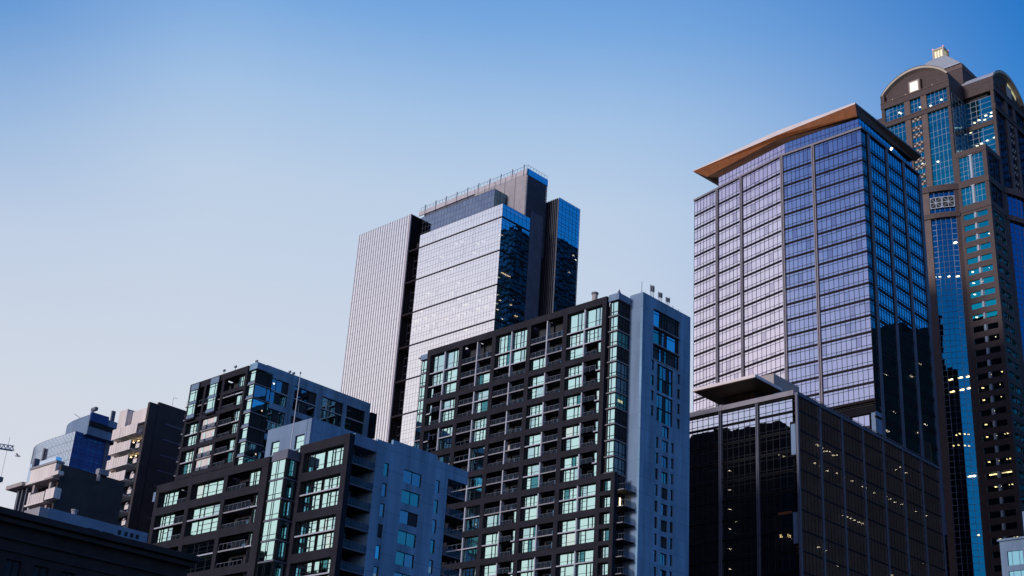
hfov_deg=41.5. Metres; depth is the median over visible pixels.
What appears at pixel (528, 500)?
window
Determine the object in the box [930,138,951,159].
window
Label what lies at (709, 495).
window
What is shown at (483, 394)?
window
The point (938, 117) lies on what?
window
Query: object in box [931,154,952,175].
window
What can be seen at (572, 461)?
window
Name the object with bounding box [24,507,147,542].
penthouse building
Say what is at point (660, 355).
window
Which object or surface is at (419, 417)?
corner window
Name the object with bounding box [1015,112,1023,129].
window
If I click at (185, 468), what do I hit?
window
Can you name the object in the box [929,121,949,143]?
window
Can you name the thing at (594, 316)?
window
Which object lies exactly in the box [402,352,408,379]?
slot window
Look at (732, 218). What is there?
window
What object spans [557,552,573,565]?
window
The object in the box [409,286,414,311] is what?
slot window
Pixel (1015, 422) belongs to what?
ribbon window
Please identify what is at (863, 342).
window
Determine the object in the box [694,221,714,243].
window
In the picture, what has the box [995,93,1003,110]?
window
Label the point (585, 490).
window
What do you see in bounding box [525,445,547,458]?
window
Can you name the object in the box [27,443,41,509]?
curved window
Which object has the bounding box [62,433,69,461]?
curved window
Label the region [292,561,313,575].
window
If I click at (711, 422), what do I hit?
window
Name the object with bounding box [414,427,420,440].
corner window
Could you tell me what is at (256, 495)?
window
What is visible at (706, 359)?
window
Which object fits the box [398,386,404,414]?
slot window
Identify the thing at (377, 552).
narrow window
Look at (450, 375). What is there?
window
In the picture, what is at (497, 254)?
glass tower
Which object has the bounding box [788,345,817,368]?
window
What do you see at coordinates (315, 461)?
window
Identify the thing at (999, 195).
window
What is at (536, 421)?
window
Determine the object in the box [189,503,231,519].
window
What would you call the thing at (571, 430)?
window
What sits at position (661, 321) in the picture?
window
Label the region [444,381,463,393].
window
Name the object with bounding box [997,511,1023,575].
stone block
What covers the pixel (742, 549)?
window
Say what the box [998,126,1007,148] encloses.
window
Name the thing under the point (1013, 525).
ribbon window
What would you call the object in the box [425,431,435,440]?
window
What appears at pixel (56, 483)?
building
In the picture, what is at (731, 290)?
window
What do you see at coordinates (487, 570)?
window
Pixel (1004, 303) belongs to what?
ribbon window
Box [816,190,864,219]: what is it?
window
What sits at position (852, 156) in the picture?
window
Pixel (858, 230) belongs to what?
window
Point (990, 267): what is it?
ribbon window
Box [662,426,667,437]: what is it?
narrow window
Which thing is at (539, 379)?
window
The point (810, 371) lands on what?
window
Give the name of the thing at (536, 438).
window
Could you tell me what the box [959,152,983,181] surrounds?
window
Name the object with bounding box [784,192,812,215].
window
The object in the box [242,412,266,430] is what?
corner window
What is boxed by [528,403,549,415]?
window
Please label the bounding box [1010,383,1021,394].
ribbon window
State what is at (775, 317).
window
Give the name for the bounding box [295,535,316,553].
window
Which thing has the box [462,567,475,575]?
window
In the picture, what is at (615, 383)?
corner window
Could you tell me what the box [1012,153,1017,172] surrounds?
window
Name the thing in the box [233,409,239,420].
window
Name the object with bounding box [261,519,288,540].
bay window
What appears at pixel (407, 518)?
window
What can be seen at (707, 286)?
window
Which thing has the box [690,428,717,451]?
window
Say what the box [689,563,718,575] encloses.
window
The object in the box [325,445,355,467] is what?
window
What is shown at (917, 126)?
window
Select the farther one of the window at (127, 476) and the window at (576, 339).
the window at (127, 476)
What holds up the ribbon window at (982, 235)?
in the stone tower at (958, 126)
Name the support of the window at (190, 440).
in the apartment block at (227, 424)
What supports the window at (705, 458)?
in the glass office building at (787, 478)
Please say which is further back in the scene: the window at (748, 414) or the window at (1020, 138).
the window at (1020, 138)
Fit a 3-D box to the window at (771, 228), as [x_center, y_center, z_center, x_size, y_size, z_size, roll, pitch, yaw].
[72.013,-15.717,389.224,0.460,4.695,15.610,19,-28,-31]
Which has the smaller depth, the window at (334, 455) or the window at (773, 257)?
the window at (334, 455)
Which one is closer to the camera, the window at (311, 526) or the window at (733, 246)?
the window at (311, 526)
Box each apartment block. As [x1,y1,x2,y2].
[147,372,467,575]
[174,360,376,490]
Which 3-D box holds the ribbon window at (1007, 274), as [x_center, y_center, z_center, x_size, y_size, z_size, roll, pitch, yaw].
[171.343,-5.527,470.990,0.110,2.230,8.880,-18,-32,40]
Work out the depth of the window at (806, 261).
373.92 m
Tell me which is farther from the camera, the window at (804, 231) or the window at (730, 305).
the window at (730, 305)
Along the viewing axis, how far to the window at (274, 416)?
272.10 m
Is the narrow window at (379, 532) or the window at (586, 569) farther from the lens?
the window at (586, 569)
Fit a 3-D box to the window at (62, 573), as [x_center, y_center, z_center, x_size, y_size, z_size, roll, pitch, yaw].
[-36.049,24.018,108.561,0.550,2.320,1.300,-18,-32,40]
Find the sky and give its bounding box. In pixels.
[0,0,1023,508]
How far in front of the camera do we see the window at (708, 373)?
392.15 m
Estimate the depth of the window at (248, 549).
199.61 m
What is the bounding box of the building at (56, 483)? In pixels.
[6,456,124,524]
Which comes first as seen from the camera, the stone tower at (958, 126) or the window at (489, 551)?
the window at (489, 551)
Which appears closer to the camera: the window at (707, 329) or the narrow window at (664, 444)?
the narrow window at (664, 444)
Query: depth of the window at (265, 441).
268.34 m
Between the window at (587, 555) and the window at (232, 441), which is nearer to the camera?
the window at (587, 555)
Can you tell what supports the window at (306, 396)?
in the apartment block at (227, 424)
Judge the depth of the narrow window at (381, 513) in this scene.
192.66 m
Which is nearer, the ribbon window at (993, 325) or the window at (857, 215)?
the window at (857, 215)
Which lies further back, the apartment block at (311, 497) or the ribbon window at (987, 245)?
the ribbon window at (987, 245)
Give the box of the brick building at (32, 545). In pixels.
[0,506,200,575]
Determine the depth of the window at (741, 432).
319.28 m
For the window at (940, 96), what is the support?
in the stone tower at (958, 126)
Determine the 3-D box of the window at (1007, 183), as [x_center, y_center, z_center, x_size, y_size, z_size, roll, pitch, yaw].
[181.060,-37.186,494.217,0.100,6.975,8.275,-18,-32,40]
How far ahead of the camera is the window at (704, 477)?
321.86 m
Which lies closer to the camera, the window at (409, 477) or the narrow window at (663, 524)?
the window at (409, 477)
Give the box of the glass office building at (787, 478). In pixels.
[689,373,947,575]
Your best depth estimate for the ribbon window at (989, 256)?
472.44 m
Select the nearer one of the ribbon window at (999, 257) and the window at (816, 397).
the window at (816, 397)
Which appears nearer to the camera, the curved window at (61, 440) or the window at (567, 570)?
the window at (567, 570)
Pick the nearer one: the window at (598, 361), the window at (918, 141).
the window at (598, 361)
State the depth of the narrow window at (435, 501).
200.63 m
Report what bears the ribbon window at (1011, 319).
in the stone tower at (958, 126)
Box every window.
[3,559,20,575]
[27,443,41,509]
[32,565,47,575]
[39,441,44,460]
[44,439,49,459]
[46,438,52,458]
[48,438,54,458]
[51,437,57,457]
[54,436,60,456]
[57,435,63,456]
[60,434,66,460]
[60,571,74,575]
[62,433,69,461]
[64,432,72,464]
[66,431,75,465]
[117,518,126,526]
[120,503,129,511]
[123,487,132,495]
[125,472,135,480]
[127,457,137,465]
[154,526,180,542]
[156,513,182,527]
[160,490,186,506]
[180,462,191,474]
[182,450,193,462]
[184,540,226,554]
[185,383,203,421]
[185,434,196,446]
[187,422,198,434]
[187,516,229,535]
[187,555,224,572]
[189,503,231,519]
[193,478,235,498]
[204,376,221,415]
[227,451,233,462]
[229,438,234,449]
[231,422,237,433]
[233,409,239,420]
[235,394,241,404]
[236,456,254,464]
[237,375,244,392]
[237,441,262,458]
[239,427,264,444]
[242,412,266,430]
[244,398,268,415]
[245,547,250,562]
[246,384,270,401]
[247,532,252,544]
[248,370,272,387]
[248,469,261,485]
[251,508,255,522]
[253,494,257,505]
[256,561,283,575]
[258,540,285,561]
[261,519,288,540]
[262,439,266,450]
[264,499,291,520]
[265,421,280,433]
[266,408,283,424]
[267,479,293,499]
[269,391,286,406]
[270,459,296,479]
[271,378,288,394]
[271,441,279,454]
[290,416,302,423]
[292,399,314,416]
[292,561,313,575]
[294,386,315,404]
[295,435,304,448]
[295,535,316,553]
[297,519,318,535]
[300,493,321,511]
[302,478,323,494]
[305,450,326,471]
[312,558,342,574]
[315,531,345,549]
[317,515,347,531]
[319,409,340,426]
[320,489,350,507]
[321,396,342,414]
[323,474,351,489]
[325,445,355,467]
[344,418,362,434]
[346,406,364,422]
[367,412,376,438]
[373,566,377,575]
[375,545,379,558]
[377,524,381,537]
[379,503,383,516]
[381,483,386,496]
[383,463,388,475]
[394,572,407,575]
[395,551,413,568]
[396,420,401,441]
[397,530,415,547]
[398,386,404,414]
[399,510,417,526]
[401,489,418,506]
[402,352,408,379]
[403,470,420,486]
[405,319,411,345]
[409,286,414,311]
[412,255,417,279]
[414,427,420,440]
[414,441,419,448]
[416,414,421,426]
[417,400,422,413]
[418,386,424,399]
[419,189,506,242]
[419,373,425,386]
[421,360,426,372]
[424,442,434,451]
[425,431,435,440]
[426,415,436,425]
[428,404,437,412]
[428,560,432,573]
[429,388,438,397]
[430,372,442,386]
[430,540,434,552]
[431,353,444,372]
[432,520,435,532]
[434,500,437,512]
[435,480,439,493]
[438,454,457,465]
[439,437,459,449]
[440,426,459,437]
[441,409,461,421]
[442,398,462,409]
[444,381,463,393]
[445,368,464,381]
[446,349,466,368]
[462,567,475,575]
[463,548,476,561]
[464,536,477,547]
[465,517,478,530]
[466,506,487,517]
[468,487,488,500]
[469,476,489,487]
[470,458,491,470]
[471,446,491,457]
[472,429,493,441]
[473,417,493,429]
[474,400,494,412]
[475,389,495,400]
[477,372,496,384]
[481,564,503,575]
[482,545,504,558]
[483,533,505,545]
[485,514,506,527]
[496,353,515,367]
[497,333,510,353]
[510,561,512,572]
[511,542,513,553]
[512,348,533,363]
[513,328,534,349]
[513,511,515,522]
[518,571,540,575]
[519,558,541,571]
[520,539,542,552]
[521,526,542,538]
[522,494,544,507]
[522,507,543,520]
[524,464,546,476]
[524,476,545,489]
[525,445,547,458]
[526,433,547,445]
[527,415,548,428]
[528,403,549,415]
[529,385,550,398]
[530,374,550,386]
[531,357,551,369]
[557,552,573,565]
[557,565,573,575]
[558,532,574,546]
[559,519,575,532]
[560,500,575,513]
[561,468,584,481]
[561,487,576,499]
[562,455,585,468]
[563,436,585,450]
[564,406,587,419]
[564,424,586,437]
[565,394,587,406]
[566,364,588,376]
[566,376,588,389]
[567,346,589,360]
[568,311,583,333]
[568,331,588,347]
[576,563,592,575]
[577,529,593,543]
[577,549,592,562]
[578,516,593,529]
[579,483,595,496]
[579,496,594,510]
[586,306,609,327]
[586,327,608,342]
[593,451,604,461]
[593,464,595,475]
[594,432,597,443]
[595,401,598,412]
[595,420,605,430]
[596,371,599,381]
[596,389,606,399]
[597,341,600,351]
[597,359,607,368]
[599,563,615,574]
[600,546,616,557]
[601,512,617,523]
[601,529,616,540]
[602,479,618,490]
[602,496,617,509]
[604,457,625,475]
[605,424,626,442]
[605,440,625,459]
[606,393,627,410]
[606,408,626,426]
[607,361,627,379]
[607,377,627,395]
[608,346,628,364]
[609,316,629,333]
[609,331,628,349]
[610,301,629,319]
[653,328,677,355]
[653,345,677,369]
[654,310,678,338]
[656,408,671,426]
[657,364,671,384]
[657,378,671,396]
[657,394,671,413]
[660,537,665,548]
[660,553,665,565]
[660,570,665,575]
[661,488,666,499]
[661,504,666,515]
[661,520,665,532]
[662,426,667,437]
[662,440,667,451]
[662,456,666,467]
[662,472,666,483]
[689,447,718,470]
[689,465,718,489]
[689,484,718,508]
[689,504,718,527]
[689,523,718,546]
[689,543,718,566]
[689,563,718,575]
[690,415,717,433]
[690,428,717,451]
[693,305,714,327]
[693,319,714,341]
[693,334,714,356]
[693,349,714,371]
[693,364,715,386]
[693,379,715,401]
[693,398,715,411]
[694,191,714,216]
[694,207,714,229]
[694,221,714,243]
[694,234,714,257]
[694,248,714,270]
[694,262,714,284]
[694,276,714,298]
[694,291,714,312]
[718,143,784,186]
[718,179,738,204]
[718,195,738,218]
[718,208,739,231]
[718,222,739,245]
[718,236,739,259]
[718,251,739,274]
[718,265,739,288]
[718,280,739,302]
[718,294,739,317]
[718,309,740,331]
[718,324,740,346]
[718,339,740,361]
[718,354,740,376]
[718,370,740,381]
[722,407,754,426]
[722,421,755,445]
[722,439,755,464]
[722,458,755,483]
[722,478,755,502]
[722,498,756,522]
[722,517,756,541]
[722,537,756,561]
[722,558,756,575]
[742,158,779,192]
[742,174,779,205]
[742,189,780,219]
[743,203,780,234]
[743,217,780,248]
[743,232,781,262]
[743,246,781,277]
[743,261,781,292]
[743,277,782,306]
[743,291,782,321]
[744,307,782,336]
[744,323,783,352]
[744,338,783,367]
[744,354,784,375]
[759,398,792,418]
[759,413,792,437]
[759,433,789,457]
[760,452,794,476]
[760,471,794,496]
[760,491,795,516]
[761,513,791,536]
[761,532,796,556]
[761,553,797,575]
[774,370,784,378]
[783,147,810,172]
[783,163,811,186]
[784,178,811,200]
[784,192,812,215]
[784,207,812,229]
[785,117,858,152]
[785,222,813,244]
[785,236,813,259]
[785,252,814,274]
[786,267,815,289]
[786,282,815,305]
[787,298,816,320]
[787,313,816,336]
[787,329,817,351]
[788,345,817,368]
[788,362,818,383]
[794,378,818,396]
[810,395,819,402]
[814,129,861,161]
[815,146,862,175]
[815,161,862,190]
[816,176,863,205]
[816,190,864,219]
[817,205,865,234]
[817,221,865,249]
[818,236,866,265]
[818,252,867,280]
[819,268,868,295]
[820,284,869,311]
[820,300,870,327]
[821,316,870,343]
[821,332,871,360]
[822,349,872,376]
[822,366,873,393]
[823,383,874,408]
[852,414,869,428]
[858,117,911,166]
[885,103,904,121]
[888,122,905,137]
[907,78,921,93]
[910,97,920,112]
[911,116,922,133]
[912,130,923,148]
[914,146,924,164]
[915,162,925,179]
[921,179,926,187]
[927,88,946,107]
[928,107,948,127]
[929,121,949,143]
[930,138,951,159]
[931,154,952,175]
[933,170,953,185]
[951,92,968,152]
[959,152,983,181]
[961,182,986,205]
[964,209,987,220]
[965,96,995,152]
[965,220,988,231]
[966,231,989,242]
[966,242,990,253]
[967,253,991,264]
[968,264,992,275]
[969,276,993,286]
[970,287,994,297]
[971,299,995,309]
[972,310,996,320]
[973,322,997,332]
[974,334,999,344]
[975,346,1000,356]
[976,358,1001,367]
[977,370,1002,379]
[978,382,1003,391]
[979,394,1004,404]
[980,406,1005,416]
[981,419,1007,428]
[982,431,1008,441]
[984,444,1009,453]
[985,457,1010,466]
[986,470,1011,479]
[987,483,1013,492]
[988,153,1000,183]
[988,496,1014,505]
[989,509,1015,518]
[990,522,1016,531]
[991,183,1002,207]
[991,535,1017,544]
[992,551,1000,557]
[994,211,1003,221]
[994,565,1001,571]
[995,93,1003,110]
[995,222,1005,233]
[996,233,1006,244]
[997,112,1006,132]
[997,244,1007,255]
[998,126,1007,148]
[998,255,1008,266]
[999,266,1009,277]
[1000,143,1009,164]
[1000,277,1010,288]
[1001,288,1011,300]
[1002,84,1011,99]
[1002,159,1011,181]
[1002,300,1012,311]
[1003,175,1011,187]
[1003,311,1013,322]
[1005,324,1015,335]
[1006,335,1016,346]
[1007,105,1011,117]
[1007,347,1017,358]
[1007,550,1023,565]
[1008,359,1018,370]
[1009,123,1014,140]
[1009,371,1019,382]
[1009,570,1023,575]
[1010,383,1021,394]
[1011,138,1015,155]
[1011,395,1022,406]
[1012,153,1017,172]
[1013,408,1023,418]
[1014,170,1019,188]
[1014,420,1023,430]
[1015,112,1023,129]
[1015,433,1023,442]
[1016,445,1023,454]
[1017,131,1023,148]
[1019,146,1023,162]
[1021,162,1023,177]
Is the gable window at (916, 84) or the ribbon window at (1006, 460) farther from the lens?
the gable window at (916, 84)
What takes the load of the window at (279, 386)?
in the apartment block at (227, 424)
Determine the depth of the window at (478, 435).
269.06 m
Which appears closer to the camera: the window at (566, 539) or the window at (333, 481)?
the window at (333, 481)
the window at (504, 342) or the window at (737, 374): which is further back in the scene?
the window at (737, 374)
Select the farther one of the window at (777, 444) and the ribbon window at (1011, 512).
the ribbon window at (1011, 512)
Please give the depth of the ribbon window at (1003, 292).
467.74 m
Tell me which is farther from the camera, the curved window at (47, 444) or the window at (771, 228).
the curved window at (47, 444)
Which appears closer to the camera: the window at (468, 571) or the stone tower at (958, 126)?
the window at (468, 571)
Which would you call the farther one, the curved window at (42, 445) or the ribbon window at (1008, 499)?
the ribbon window at (1008, 499)
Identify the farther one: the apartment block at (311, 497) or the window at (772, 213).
the window at (772, 213)
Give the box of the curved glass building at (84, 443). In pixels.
[27,407,117,509]
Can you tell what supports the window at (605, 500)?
in the apartment tower at (563, 438)
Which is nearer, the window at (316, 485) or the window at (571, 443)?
the window at (316, 485)
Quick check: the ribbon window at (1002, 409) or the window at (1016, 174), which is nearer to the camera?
the ribbon window at (1002, 409)
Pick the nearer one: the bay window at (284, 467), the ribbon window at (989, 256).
the bay window at (284, 467)
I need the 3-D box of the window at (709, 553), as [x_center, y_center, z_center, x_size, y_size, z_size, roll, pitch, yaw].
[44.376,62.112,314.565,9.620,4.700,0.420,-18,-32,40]
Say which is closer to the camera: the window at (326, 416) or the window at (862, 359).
the window at (326, 416)
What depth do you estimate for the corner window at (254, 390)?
270.24 m
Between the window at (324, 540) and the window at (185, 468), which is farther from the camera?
the window at (185, 468)
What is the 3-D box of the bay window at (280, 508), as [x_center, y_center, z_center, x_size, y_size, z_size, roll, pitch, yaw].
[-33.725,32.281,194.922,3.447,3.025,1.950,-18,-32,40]
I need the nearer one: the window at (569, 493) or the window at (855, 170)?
the window at (569, 493)
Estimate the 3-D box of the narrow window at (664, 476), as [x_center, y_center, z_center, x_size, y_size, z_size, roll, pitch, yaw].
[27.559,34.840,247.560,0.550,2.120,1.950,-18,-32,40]
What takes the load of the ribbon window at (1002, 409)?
in the stone tower at (958, 126)
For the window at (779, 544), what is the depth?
301.37 m
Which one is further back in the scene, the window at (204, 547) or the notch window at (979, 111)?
the notch window at (979, 111)
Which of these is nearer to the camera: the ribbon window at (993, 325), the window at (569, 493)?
the window at (569, 493)
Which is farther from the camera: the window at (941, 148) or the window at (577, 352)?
the window at (941, 148)
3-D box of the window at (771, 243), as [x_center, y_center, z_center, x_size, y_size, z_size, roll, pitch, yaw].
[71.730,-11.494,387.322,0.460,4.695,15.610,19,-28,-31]
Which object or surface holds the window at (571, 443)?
in the apartment tower at (563, 438)
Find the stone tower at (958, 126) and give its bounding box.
[877,45,1023,575]
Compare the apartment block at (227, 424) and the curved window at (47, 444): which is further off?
the curved window at (47, 444)
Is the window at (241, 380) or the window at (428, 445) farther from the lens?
the window at (428, 445)
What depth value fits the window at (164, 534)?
216.83 m
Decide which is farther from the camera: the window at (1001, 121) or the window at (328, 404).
the window at (1001, 121)
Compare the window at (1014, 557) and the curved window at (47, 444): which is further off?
the curved window at (47, 444)
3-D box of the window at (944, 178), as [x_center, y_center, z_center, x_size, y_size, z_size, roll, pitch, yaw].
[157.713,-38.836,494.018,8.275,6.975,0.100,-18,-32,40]
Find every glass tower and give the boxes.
[341,165,579,446]
[693,102,946,534]
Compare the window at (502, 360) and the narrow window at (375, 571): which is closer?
the narrow window at (375, 571)
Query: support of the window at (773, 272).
in the glass tower at (811, 280)
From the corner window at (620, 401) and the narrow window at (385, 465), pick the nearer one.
the narrow window at (385, 465)
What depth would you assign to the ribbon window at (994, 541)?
433.64 m
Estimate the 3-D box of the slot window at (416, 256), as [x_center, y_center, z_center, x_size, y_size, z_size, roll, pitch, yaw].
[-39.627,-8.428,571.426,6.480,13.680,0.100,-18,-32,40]
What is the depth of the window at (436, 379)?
284.18 m
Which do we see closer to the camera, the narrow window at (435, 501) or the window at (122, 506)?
the narrow window at (435, 501)
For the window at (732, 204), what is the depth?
405.24 m
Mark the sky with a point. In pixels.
(189, 189)
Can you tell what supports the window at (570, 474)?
in the apartment tower at (563, 438)
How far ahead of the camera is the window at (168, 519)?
217.81 m
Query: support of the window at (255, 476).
in the apartment block at (311, 497)
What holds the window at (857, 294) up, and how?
in the glass tower at (811, 280)
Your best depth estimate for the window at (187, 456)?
277.80 m
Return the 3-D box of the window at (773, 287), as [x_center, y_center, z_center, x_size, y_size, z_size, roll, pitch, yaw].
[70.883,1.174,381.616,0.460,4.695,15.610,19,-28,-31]
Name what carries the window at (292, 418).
in the apartment block at (227, 424)
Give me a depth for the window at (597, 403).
249.60 m
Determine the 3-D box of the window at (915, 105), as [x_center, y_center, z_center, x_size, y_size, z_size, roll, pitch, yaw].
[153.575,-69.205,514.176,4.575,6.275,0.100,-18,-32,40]
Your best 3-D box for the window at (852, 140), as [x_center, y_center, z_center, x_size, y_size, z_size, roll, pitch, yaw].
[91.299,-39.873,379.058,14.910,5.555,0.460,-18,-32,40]
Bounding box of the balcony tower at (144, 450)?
[105,397,185,542]
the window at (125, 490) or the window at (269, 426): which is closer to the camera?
the window at (269, 426)
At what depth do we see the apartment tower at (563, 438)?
254.80 m
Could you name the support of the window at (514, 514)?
in the apartment tower at (563, 438)
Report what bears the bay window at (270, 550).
in the apartment block at (311, 497)
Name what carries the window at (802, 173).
in the glass tower at (811, 280)
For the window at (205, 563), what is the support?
in the apartment block at (311, 497)
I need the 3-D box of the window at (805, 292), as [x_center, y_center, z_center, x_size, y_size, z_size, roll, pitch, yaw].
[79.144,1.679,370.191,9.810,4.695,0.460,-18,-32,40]
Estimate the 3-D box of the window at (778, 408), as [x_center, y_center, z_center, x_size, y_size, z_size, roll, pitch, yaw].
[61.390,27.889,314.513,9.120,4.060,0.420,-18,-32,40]
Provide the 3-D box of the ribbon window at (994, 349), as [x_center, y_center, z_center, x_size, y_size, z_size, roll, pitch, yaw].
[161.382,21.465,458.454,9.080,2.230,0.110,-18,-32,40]
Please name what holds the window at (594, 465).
in the apartment tower at (563, 438)
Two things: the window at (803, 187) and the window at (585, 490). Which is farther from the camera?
the window at (803, 187)
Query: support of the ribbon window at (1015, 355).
in the stone tower at (958, 126)
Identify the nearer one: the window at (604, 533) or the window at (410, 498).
the window at (410, 498)
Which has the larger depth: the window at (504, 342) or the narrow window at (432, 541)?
the window at (504, 342)
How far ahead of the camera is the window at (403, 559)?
193.56 m
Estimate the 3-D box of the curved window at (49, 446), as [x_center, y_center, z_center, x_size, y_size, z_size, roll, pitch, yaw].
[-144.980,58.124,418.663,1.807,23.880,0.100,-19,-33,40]
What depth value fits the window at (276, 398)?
273.63 m
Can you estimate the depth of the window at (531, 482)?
254.43 m
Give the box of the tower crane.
[0,438,13,482]
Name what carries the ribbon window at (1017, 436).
in the stone tower at (958, 126)
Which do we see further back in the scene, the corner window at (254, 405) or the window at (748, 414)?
the window at (748, 414)
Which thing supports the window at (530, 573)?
in the apartment tower at (563, 438)
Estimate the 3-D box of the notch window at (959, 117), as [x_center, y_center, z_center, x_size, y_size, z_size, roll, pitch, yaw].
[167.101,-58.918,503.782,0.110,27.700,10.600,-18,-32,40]
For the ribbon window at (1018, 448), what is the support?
in the stone tower at (958, 126)
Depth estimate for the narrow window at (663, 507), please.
245.16 m
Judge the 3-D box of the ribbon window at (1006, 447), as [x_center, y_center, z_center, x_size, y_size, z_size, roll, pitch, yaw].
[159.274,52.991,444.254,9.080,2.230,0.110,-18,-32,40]
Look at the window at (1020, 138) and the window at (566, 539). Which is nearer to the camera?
the window at (566, 539)
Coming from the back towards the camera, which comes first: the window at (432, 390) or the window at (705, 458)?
the window at (705, 458)
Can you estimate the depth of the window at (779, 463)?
308.89 m
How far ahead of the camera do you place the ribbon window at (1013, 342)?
460.88 m
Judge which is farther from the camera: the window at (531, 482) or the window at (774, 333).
the window at (774, 333)
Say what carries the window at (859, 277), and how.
in the glass tower at (811, 280)
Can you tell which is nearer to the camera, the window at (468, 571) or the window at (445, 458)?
the window at (468, 571)
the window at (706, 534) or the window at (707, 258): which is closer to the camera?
the window at (706, 534)
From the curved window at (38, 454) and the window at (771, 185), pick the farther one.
the curved window at (38, 454)
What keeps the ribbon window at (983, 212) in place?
in the stone tower at (958, 126)
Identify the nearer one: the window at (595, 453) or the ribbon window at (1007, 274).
the window at (595, 453)
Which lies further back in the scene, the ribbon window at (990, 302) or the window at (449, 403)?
the ribbon window at (990, 302)
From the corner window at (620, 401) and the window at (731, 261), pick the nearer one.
the corner window at (620, 401)
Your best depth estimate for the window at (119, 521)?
298.55 m
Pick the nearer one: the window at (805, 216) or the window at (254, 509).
the window at (254, 509)
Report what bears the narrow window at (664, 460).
in the apartment tower at (563, 438)
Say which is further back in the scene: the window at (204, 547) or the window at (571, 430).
the window at (571, 430)
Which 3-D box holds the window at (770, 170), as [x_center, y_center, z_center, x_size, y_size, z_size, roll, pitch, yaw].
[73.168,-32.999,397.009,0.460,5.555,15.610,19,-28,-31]
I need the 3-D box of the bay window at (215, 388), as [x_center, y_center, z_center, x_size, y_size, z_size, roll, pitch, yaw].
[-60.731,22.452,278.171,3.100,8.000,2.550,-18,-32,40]
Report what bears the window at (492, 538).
in the apartment tower at (563, 438)
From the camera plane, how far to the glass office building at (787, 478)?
316.41 m
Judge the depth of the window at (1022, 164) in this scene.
510.21 m
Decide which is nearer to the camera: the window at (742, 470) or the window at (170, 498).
the window at (170, 498)
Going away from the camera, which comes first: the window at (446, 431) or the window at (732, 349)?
the window at (446, 431)
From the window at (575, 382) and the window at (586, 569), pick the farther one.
the window at (575, 382)
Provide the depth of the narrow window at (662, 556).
241.39 m
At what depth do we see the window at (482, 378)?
274.03 m
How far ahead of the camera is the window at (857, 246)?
365.52 m
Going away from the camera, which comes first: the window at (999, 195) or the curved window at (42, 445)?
the curved window at (42, 445)
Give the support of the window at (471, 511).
in the apartment tower at (563, 438)
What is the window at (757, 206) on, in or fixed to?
in the glass tower at (811, 280)
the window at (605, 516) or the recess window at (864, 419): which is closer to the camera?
the window at (605, 516)
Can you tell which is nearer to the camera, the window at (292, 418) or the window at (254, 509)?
the window at (254, 509)
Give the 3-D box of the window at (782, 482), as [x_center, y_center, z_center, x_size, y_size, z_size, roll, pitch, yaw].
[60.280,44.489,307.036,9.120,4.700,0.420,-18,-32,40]
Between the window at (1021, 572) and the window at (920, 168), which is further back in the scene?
the window at (920, 168)
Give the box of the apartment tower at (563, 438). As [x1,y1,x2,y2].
[414,284,690,575]
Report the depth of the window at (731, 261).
397.64 m
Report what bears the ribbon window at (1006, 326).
in the stone tower at (958, 126)
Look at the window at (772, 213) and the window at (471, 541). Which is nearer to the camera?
the window at (471, 541)
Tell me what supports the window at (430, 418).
in the apartment tower at (563, 438)
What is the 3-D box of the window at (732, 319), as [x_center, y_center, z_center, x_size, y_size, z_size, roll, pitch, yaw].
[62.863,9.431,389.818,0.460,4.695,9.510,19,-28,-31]
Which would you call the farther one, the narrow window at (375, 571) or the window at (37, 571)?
the narrow window at (375, 571)
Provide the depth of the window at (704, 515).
318.04 m
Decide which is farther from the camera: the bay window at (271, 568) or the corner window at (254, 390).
the corner window at (254, 390)
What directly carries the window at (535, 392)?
in the apartment tower at (563, 438)
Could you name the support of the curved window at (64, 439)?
in the curved glass building at (84, 443)
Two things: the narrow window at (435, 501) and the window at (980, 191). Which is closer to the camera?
the narrow window at (435, 501)

